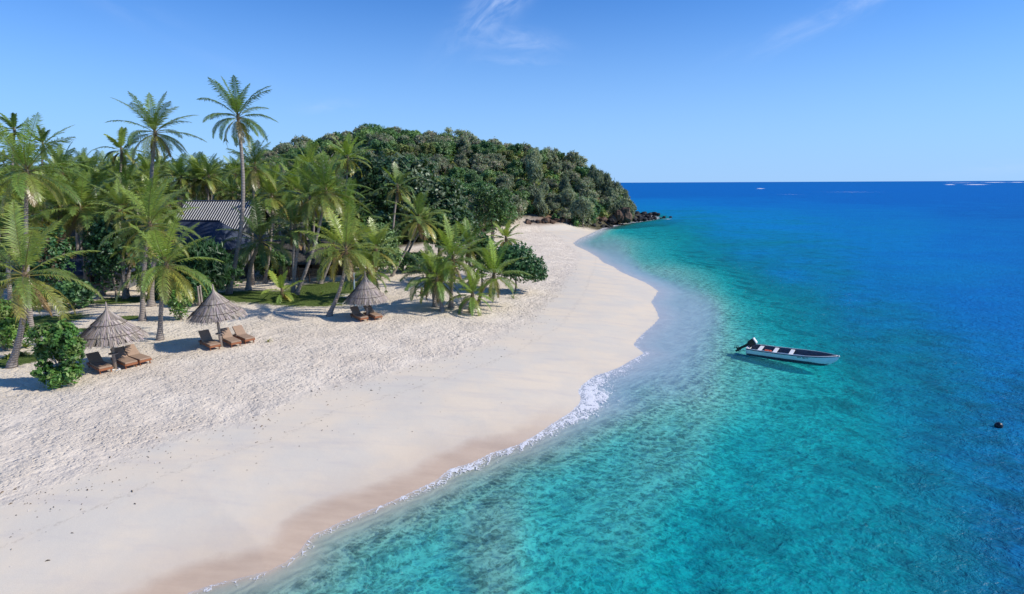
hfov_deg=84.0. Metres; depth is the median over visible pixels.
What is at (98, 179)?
coconut palm
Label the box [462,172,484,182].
broadleaf tree
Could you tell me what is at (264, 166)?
coconut palm
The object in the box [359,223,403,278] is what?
garden bush
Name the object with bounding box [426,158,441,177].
broadleaf tree
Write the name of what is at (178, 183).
coconut palm
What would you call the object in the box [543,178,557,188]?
broadleaf tree
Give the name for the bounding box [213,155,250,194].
coconut palm
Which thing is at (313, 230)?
coconut palm
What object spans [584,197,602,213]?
broadleaf tree
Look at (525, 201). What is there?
broadleaf tree
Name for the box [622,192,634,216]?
casuarina tree
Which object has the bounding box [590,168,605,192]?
casuarina tree
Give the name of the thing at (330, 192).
coconut palm
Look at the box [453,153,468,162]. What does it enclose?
broadleaf tree
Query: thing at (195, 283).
garden bush
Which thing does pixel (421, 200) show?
coconut palm
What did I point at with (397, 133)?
hilltop woodland
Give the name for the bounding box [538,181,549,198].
casuarina tree
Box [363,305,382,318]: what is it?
sun lounger
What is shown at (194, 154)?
coconut palm
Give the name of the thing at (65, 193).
coconut palm
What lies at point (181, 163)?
coconut palm
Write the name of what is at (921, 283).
sea
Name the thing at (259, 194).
coconut palm
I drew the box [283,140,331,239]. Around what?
coconut palm
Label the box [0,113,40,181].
coconut palm
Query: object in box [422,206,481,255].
leaf tree
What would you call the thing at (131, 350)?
sun lounger
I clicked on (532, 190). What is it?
broadleaf tree
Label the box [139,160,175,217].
coconut palm
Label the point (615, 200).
casuarina tree
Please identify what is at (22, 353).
leafy plant
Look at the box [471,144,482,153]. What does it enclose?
broadleaf tree
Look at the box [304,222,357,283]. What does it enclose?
coconut palm
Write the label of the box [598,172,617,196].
casuarina tree
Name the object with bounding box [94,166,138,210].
coconut palm
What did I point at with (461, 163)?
broadleaf tree
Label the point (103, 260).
garden bush
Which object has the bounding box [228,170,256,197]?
coconut palm
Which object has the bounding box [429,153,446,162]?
broadleaf tree
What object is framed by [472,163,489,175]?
broadleaf tree
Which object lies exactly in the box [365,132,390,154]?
broadleaf tree
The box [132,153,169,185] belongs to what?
coconut palm
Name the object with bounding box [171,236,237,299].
round bush
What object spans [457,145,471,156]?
broadleaf tree
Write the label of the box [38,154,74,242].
coconut palm
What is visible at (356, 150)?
broadleaf tree
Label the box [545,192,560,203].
broadleaf tree
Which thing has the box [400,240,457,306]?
coconut palm
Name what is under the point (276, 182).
coconut palm
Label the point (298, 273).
slatted fence
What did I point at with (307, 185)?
coconut palm
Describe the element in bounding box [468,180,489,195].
broadleaf tree
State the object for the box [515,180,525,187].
broadleaf tree
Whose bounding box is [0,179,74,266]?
coconut palm
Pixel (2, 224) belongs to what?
coconut palm
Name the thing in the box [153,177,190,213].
coconut palm
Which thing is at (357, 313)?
sun lounger
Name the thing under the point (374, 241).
coconut palm
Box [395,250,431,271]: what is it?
understorey shrub
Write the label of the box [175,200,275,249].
beach hut
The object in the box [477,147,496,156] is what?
broadleaf tree
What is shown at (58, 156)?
coconut palm
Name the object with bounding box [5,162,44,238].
coconut palm
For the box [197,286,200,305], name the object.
wooden post
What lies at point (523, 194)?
broadleaf tree
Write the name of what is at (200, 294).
wooden post
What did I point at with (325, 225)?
broadleaf tree
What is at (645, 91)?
sky
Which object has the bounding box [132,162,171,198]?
coconut palm
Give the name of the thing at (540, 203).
casuarina tree
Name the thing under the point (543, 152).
broadleaf tree
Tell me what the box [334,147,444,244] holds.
leaf tree
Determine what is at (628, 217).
cliff rock
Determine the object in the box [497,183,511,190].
broadleaf tree
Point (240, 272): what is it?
understorey shrub
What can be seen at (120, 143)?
coconut palm
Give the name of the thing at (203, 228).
beach hut
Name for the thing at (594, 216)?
broadleaf tree
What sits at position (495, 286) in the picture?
coconut palm
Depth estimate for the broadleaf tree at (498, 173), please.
153.40 m
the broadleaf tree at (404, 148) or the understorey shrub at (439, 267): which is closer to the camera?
the understorey shrub at (439, 267)
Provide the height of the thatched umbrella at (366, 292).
4.038 m
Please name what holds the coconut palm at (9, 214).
on the ground
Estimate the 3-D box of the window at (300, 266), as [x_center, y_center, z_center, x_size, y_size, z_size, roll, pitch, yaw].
[-23.524,-3.339,64.055,2.200,1.700,0.120,-1,11,-4]
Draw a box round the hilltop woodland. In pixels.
[260,125,636,209]
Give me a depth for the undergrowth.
147.80 m
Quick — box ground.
[0,153,958,593]
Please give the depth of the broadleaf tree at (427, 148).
162.64 m
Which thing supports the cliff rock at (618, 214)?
on the ground
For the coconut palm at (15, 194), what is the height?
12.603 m
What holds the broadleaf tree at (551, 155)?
on the ground
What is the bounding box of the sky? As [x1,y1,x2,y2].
[0,0,1023,182]
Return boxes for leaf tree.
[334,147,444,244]
[354,206,396,262]
[406,175,471,254]
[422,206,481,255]
[465,186,517,237]
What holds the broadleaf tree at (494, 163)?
on the ground
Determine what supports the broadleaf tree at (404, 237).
on the ground
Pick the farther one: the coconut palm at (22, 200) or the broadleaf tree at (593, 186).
the broadleaf tree at (593, 186)
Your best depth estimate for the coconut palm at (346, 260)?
43.43 m
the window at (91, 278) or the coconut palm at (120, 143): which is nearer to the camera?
the window at (91, 278)
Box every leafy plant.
[19,350,28,355]
[21,342,32,347]
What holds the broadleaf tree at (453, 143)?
on the ground
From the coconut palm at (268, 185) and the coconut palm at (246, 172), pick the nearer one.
the coconut palm at (268, 185)
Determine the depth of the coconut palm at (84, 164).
65.16 m
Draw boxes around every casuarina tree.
[525,147,542,181]
[525,154,542,187]
[533,189,547,214]
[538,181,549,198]
[558,173,571,191]
[558,186,576,208]
[570,194,593,226]
[585,163,601,177]
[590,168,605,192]
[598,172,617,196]
[602,187,624,214]
[613,199,635,223]
[615,181,625,197]
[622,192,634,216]
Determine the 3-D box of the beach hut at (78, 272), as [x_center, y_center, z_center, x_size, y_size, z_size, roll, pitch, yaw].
[-40.747,-2.966,56.480,6.600,5.025,6.400,-3,12,-12]
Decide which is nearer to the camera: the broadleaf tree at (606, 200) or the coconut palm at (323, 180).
the coconut palm at (323, 180)
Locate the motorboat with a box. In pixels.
[734,337,839,365]
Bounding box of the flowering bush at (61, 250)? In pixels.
[32,223,78,289]
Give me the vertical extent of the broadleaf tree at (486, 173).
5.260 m
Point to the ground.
(246, 503)
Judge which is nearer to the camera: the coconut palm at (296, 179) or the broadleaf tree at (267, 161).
the coconut palm at (296, 179)
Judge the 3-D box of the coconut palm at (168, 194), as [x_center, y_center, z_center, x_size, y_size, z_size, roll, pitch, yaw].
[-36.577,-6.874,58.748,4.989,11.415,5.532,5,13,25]
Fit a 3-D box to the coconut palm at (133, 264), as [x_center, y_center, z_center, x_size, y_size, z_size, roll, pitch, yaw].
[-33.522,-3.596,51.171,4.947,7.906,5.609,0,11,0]
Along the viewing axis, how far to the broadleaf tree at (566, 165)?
166.49 m
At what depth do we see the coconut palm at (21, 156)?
36.84 m
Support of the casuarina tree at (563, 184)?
on the ground
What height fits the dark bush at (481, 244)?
5.806 m
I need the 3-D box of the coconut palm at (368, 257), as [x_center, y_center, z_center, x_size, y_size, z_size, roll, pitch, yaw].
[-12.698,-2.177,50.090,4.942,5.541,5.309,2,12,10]
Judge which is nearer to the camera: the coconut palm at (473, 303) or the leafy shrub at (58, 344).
the leafy shrub at (58, 344)
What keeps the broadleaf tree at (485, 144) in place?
on the ground
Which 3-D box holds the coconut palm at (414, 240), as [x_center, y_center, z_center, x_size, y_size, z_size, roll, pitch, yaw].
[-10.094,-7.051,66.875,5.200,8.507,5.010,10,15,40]
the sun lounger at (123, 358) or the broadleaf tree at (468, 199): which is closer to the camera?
the sun lounger at (123, 358)
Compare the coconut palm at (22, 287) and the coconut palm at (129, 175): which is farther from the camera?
the coconut palm at (129, 175)
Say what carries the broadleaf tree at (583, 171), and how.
on the ground
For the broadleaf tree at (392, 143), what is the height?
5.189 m
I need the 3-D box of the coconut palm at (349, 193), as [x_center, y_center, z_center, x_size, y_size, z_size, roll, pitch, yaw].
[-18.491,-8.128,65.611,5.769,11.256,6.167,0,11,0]
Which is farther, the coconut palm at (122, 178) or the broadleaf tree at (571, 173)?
the broadleaf tree at (571, 173)
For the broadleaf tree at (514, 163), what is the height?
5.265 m
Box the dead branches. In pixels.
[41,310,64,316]
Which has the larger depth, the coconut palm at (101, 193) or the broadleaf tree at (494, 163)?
the broadleaf tree at (494, 163)
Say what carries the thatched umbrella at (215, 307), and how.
on the ground
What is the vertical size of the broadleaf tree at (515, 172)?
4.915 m
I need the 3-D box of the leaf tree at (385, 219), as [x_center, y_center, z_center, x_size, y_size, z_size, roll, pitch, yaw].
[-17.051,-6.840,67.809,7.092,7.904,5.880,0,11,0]
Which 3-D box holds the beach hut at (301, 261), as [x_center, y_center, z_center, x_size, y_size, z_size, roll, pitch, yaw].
[-23.711,-4.482,66.391,10.800,4.425,6.800,-1,11,-4]
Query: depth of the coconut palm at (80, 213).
49.68 m
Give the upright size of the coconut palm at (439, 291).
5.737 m
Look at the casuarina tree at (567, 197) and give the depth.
141.18 m
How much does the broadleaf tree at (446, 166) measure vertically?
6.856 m
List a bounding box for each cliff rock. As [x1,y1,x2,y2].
[610,214,617,222]
[614,210,621,220]
[619,215,624,222]
[622,207,629,214]
[623,212,631,222]
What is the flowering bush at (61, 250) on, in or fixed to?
on the ground
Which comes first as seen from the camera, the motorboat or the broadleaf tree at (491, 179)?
the motorboat
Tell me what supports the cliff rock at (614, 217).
on the ground
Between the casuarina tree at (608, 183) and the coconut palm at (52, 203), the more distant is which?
the casuarina tree at (608, 183)
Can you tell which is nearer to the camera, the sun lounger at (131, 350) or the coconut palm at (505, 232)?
the sun lounger at (131, 350)
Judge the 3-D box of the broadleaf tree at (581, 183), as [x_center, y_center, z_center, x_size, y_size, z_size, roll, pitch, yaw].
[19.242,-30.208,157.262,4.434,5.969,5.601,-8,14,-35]
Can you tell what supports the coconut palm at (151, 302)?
on the ground
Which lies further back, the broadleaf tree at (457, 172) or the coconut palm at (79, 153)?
the broadleaf tree at (457, 172)
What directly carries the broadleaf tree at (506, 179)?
on the ground
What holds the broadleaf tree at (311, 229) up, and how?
on the ground
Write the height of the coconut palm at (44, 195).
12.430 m
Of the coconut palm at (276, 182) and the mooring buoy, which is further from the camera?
the coconut palm at (276, 182)
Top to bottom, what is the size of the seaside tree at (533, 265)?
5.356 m
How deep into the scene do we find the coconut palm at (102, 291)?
51.55 m
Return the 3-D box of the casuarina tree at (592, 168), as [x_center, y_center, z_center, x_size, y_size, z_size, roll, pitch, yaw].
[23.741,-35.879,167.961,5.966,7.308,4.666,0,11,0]
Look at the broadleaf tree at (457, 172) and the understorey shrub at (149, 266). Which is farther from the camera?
the broadleaf tree at (457, 172)
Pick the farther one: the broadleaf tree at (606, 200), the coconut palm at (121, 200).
the broadleaf tree at (606, 200)
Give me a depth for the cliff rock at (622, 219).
155.80 m
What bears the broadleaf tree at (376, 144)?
on the ground
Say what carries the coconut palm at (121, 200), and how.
on the ground
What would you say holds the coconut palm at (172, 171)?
on the ground
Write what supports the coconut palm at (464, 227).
on the ground
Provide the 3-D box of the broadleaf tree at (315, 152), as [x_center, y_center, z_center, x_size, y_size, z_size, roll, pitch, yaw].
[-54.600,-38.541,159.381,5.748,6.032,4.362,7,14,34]
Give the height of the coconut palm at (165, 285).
8.570 m
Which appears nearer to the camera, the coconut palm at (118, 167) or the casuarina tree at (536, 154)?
the coconut palm at (118, 167)
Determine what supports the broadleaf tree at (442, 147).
on the ground
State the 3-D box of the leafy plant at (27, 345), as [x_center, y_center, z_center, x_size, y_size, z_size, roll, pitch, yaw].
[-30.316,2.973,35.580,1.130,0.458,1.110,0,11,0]
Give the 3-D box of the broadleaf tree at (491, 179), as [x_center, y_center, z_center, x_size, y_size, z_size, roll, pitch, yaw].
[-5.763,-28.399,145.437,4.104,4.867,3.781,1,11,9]
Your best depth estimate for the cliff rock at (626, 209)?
155.60 m
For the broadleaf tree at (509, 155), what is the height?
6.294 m
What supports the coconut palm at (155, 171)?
on the ground
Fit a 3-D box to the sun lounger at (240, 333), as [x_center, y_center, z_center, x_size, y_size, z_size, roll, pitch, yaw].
[-17.593,2.444,37.257,2.045,0.866,0.645,10,15,42]
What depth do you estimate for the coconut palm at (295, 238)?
51.35 m
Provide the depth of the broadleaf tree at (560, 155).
171.97 m
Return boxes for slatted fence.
[278,266,319,282]
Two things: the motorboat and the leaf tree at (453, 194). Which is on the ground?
the leaf tree at (453, 194)
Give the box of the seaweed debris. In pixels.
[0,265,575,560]
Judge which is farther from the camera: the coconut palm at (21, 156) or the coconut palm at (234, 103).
the coconut palm at (234, 103)
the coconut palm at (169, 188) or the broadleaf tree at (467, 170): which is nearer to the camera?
the coconut palm at (169, 188)
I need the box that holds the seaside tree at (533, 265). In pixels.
[488,241,548,291]
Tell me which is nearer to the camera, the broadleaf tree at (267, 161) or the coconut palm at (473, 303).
the coconut palm at (473, 303)
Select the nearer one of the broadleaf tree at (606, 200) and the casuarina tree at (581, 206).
the casuarina tree at (581, 206)
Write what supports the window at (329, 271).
in the beach hut at (301, 261)
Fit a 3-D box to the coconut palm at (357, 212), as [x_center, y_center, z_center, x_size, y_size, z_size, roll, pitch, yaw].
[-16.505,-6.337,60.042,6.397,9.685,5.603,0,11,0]
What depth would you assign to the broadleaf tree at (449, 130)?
197.83 m
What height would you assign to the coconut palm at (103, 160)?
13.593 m
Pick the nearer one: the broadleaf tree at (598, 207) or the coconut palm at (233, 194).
the coconut palm at (233, 194)
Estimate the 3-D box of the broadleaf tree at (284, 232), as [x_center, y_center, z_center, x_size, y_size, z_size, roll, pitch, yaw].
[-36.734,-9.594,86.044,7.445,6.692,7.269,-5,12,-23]
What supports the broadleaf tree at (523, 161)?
on the ground
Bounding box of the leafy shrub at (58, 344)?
[25,318,87,389]
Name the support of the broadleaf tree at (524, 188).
on the ground
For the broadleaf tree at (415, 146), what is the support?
on the ground
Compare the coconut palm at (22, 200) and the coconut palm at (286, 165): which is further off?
the coconut palm at (286, 165)
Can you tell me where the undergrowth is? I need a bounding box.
[0,134,611,287]
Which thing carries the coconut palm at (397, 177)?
on the ground
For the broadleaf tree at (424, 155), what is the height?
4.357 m
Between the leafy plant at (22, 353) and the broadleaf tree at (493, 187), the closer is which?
the leafy plant at (22, 353)
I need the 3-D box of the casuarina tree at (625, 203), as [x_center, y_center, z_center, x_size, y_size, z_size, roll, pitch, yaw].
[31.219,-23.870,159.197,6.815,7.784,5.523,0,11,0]
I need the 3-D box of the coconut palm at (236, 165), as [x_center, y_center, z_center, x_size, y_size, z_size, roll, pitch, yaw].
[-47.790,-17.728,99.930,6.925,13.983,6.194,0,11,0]
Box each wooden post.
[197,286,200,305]
[199,285,202,302]
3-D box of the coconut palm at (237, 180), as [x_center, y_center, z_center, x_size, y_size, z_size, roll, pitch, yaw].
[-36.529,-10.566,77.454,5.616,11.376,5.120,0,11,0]
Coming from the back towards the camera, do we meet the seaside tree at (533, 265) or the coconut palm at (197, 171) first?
the coconut palm at (197, 171)
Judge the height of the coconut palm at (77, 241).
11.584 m
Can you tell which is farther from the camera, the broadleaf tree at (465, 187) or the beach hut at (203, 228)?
the broadleaf tree at (465, 187)
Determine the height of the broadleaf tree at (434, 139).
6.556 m
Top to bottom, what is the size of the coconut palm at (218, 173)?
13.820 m
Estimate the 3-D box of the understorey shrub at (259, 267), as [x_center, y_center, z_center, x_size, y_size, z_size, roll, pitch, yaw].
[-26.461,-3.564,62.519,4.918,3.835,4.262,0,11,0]
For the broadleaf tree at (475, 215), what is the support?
on the ground
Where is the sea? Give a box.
[197,181,1023,593]
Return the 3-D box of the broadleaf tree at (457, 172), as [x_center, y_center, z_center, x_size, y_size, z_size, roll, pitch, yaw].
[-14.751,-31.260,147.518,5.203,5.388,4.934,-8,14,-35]
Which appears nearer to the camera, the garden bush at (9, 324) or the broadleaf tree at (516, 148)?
the garden bush at (9, 324)
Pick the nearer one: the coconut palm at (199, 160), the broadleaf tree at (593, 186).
the coconut palm at (199, 160)
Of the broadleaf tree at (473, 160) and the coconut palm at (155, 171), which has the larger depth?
the broadleaf tree at (473, 160)
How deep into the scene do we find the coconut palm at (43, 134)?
71.26 m
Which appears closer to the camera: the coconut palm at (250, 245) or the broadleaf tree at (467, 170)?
the coconut palm at (250, 245)
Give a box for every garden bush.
[0,297,30,349]
[12,280,48,309]
[78,213,137,298]
[166,284,191,319]
[183,271,213,305]
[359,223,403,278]
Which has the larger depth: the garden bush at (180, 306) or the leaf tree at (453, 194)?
the leaf tree at (453, 194)
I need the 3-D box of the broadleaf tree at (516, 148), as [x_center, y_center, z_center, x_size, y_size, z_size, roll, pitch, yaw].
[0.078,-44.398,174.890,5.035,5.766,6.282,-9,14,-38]
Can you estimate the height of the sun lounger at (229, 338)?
0.906 m
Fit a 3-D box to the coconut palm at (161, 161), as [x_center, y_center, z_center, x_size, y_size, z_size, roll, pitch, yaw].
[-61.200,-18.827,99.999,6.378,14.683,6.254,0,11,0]
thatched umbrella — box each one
[77,302,148,368]
[186,284,246,346]
[344,271,388,316]
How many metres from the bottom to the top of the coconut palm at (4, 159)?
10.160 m
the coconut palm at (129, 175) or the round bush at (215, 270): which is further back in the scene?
the coconut palm at (129, 175)
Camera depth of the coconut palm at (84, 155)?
75.27 m
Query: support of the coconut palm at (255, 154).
on the ground
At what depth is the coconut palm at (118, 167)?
83.45 m
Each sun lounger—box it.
[86,351,112,373]
[110,347,137,368]
[122,344,151,364]
[198,329,220,350]
[220,327,241,347]
[232,325,254,343]
[350,306,368,321]
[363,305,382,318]
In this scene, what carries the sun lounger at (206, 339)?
on the ground
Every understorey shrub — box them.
[45,278,98,310]
[124,256,141,282]
[136,256,178,299]
[224,252,246,287]
[249,249,291,278]
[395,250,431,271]
[422,254,460,280]
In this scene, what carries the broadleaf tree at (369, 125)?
on the ground
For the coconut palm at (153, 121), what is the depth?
51.64 m
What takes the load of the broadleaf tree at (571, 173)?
on the ground
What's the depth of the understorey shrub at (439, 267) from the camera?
59.91 m
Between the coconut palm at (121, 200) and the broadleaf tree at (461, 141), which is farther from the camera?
the broadleaf tree at (461, 141)
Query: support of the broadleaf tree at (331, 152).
on the ground
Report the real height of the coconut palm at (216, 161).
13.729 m
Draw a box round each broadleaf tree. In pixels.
[257,156,275,168]
[268,212,289,239]
[288,222,312,239]
[297,148,308,156]
[308,149,323,159]
[309,212,336,238]
[322,144,343,160]
[339,147,366,162]
[359,123,384,128]
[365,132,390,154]
[368,138,396,154]
[381,148,400,159]
[388,139,397,150]
[396,144,413,154]
[399,227,417,240]
[406,142,419,155]
[418,153,431,159]
[420,141,435,154]
[426,136,440,143]
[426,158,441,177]
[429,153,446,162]
[431,157,451,175]
[433,139,452,155]
[445,127,470,137]
[447,140,455,152]
[447,166,465,178]
[452,135,470,149]
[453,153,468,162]
[455,159,468,167]
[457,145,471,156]
[459,181,470,196]
[460,195,474,206]
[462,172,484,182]
[463,168,476,174]
[466,204,481,225]
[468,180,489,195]
[469,153,484,164]
[469,186,489,195]
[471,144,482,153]
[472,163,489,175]
[476,156,501,169]
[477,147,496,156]
[480,139,497,153]
[480,169,495,180]
[484,177,495,185]
[485,152,510,171]
[488,183,496,192]
[494,149,517,168]
[494,170,501,176]
[494,172,516,191]
[496,144,505,150]
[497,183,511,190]
[505,159,522,169]
[506,143,522,155]
[506,166,524,179]
[509,195,527,215]
[513,190,530,204]
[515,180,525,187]
[519,155,526,173]
[519,186,527,191]
[519,199,527,214]
[526,149,548,163]
[527,185,544,202]
[543,146,559,162]
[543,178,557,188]
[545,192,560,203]
[547,161,562,173]
[547,202,560,213]
[556,151,564,162]
[557,207,573,221]
[558,160,575,171]
[561,150,588,167]
[564,169,580,184]
[572,177,591,190]
[575,165,589,177]
[579,187,599,201]
[581,176,595,189]
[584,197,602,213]
[587,206,599,219]
[597,195,613,208]
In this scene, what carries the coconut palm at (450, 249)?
on the ground
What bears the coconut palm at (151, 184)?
on the ground
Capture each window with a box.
[89,275,104,283]
[296,265,313,274]
[319,264,337,274]
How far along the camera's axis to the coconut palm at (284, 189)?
74.19 m
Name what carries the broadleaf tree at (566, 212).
on the ground
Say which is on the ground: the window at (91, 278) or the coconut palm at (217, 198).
the coconut palm at (217, 198)
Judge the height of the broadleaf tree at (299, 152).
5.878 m
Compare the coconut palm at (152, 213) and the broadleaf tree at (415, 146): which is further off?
the broadleaf tree at (415, 146)
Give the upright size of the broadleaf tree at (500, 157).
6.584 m
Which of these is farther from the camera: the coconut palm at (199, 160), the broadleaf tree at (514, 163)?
the broadleaf tree at (514, 163)
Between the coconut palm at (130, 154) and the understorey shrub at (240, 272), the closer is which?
the understorey shrub at (240, 272)
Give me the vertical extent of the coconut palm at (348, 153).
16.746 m
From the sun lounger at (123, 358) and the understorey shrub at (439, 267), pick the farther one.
the understorey shrub at (439, 267)
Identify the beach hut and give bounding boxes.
[50,252,142,291]
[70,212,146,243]
[140,219,257,278]
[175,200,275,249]
[255,239,352,276]
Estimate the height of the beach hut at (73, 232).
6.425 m
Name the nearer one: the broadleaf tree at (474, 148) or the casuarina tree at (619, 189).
the casuarina tree at (619, 189)
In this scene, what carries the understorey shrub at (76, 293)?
on the ground
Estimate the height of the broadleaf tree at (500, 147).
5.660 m
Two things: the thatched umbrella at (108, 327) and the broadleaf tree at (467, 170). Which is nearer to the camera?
the thatched umbrella at (108, 327)
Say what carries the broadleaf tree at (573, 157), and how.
on the ground
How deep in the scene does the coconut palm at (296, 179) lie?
62.58 m
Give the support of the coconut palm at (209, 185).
on the ground
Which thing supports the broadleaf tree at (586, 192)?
on the ground
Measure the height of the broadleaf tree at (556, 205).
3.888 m
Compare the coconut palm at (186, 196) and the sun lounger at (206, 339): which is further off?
the coconut palm at (186, 196)
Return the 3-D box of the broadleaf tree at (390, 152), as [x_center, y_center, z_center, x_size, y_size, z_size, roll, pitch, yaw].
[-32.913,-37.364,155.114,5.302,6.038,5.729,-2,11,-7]
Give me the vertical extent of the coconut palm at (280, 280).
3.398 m
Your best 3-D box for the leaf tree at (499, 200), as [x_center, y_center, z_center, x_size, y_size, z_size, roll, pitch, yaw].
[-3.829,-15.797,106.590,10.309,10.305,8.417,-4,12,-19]
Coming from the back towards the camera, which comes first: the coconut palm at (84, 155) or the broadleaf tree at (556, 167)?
the broadleaf tree at (556, 167)
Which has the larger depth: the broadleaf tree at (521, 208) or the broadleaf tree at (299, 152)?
the broadleaf tree at (299, 152)
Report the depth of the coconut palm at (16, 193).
56.81 m
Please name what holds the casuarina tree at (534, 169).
on the ground
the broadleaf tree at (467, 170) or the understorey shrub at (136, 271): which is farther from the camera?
the broadleaf tree at (467, 170)
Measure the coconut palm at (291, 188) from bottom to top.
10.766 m
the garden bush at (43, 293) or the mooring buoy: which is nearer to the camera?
the mooring buoy
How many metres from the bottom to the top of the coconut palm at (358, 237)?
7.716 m
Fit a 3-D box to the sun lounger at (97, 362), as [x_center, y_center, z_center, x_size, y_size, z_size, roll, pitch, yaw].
[-22.898,3.639,31.541,2.045,0.822,0.645,8,14,37]
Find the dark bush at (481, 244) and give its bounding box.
[465,232,495,284]
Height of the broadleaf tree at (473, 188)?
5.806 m
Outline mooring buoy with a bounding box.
[994,422,1002,427]
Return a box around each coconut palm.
[0,112,99,327]
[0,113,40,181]
[0,149,9,170]
[0,170,23,212]
[0,175,42,273]
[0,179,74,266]
[0,190,35,237]
[0,200,103,368]
[0,204,51,300]
[1,164,24,260]
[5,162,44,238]
[10,167,73,278]
[16,174,96,283]
[23,124,69,227]
[30,141,100,254]
[31,170,118,280]
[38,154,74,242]
[41,161,124,279]
[42,172,119,254]
[44,154,114,250]
[46,167,76,253]
[61,152,115,244]
[71,147,99,167]
[74,184,118,217]
[79,204,139,295]
[83,178,151,298]
[88,176,200,320]
[94,126,147,211]
[94,156,156,200]
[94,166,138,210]
[95,149,116,171]
[100,171,146,223]
[102,157,139,186]
[104,91,205,267]
[109,218,151,296]
[115,213,222,340]
[116,147,146,174]
[120,177,189,296]
[126,170,181,212]
[126,174,185,217]
[131,205,191,306]
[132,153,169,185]
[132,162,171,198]
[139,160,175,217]
[141,149,178,178]
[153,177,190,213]
[157,152,205,214]
[164,158,181,205]
[168,163,193,205]
[169,151,222,203]
[169,154,227,199]
[172,171,203,201]
[176,151,209,199]
[186,153,232,199]
[197,75,276,293]
[204,159,233,199]
[204,173,235,199]
[211,135,291,284]
[211,157,231,199]
[212,175,256,199]
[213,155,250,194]
[217,195,305,289]
[218,156,247,191]
[222,178,258,199]
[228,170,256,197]
[237,165,302,283]
[249,169,270,212]
[255,192,328,293]
[256,176,300,239]
[257,159,280,204]
[260,163,290,239]
[261,270,303,302]
[265,158,316,253]
[265,183,310,228]
[266,155,312,239]
[274,162,348,294]
[280,149,374,294]
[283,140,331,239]
[292,205,392,316]
[293,163,338,236]
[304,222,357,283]
[320,169,357,228]
[322,191,381,279]
[326,132,374,216]
[331,177,374,222]
[340,209,378,271]
[340,241,398,293]
[352,217,407,274]
[370,161,420,269]
[386,190,449,275]
[400,201,446,270]
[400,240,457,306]
[404,245,472,311]
[415,214,492,308]
[442,217,500,286]
[446,269,502,315]
[459,237,531,305]
[489,219,520,278]

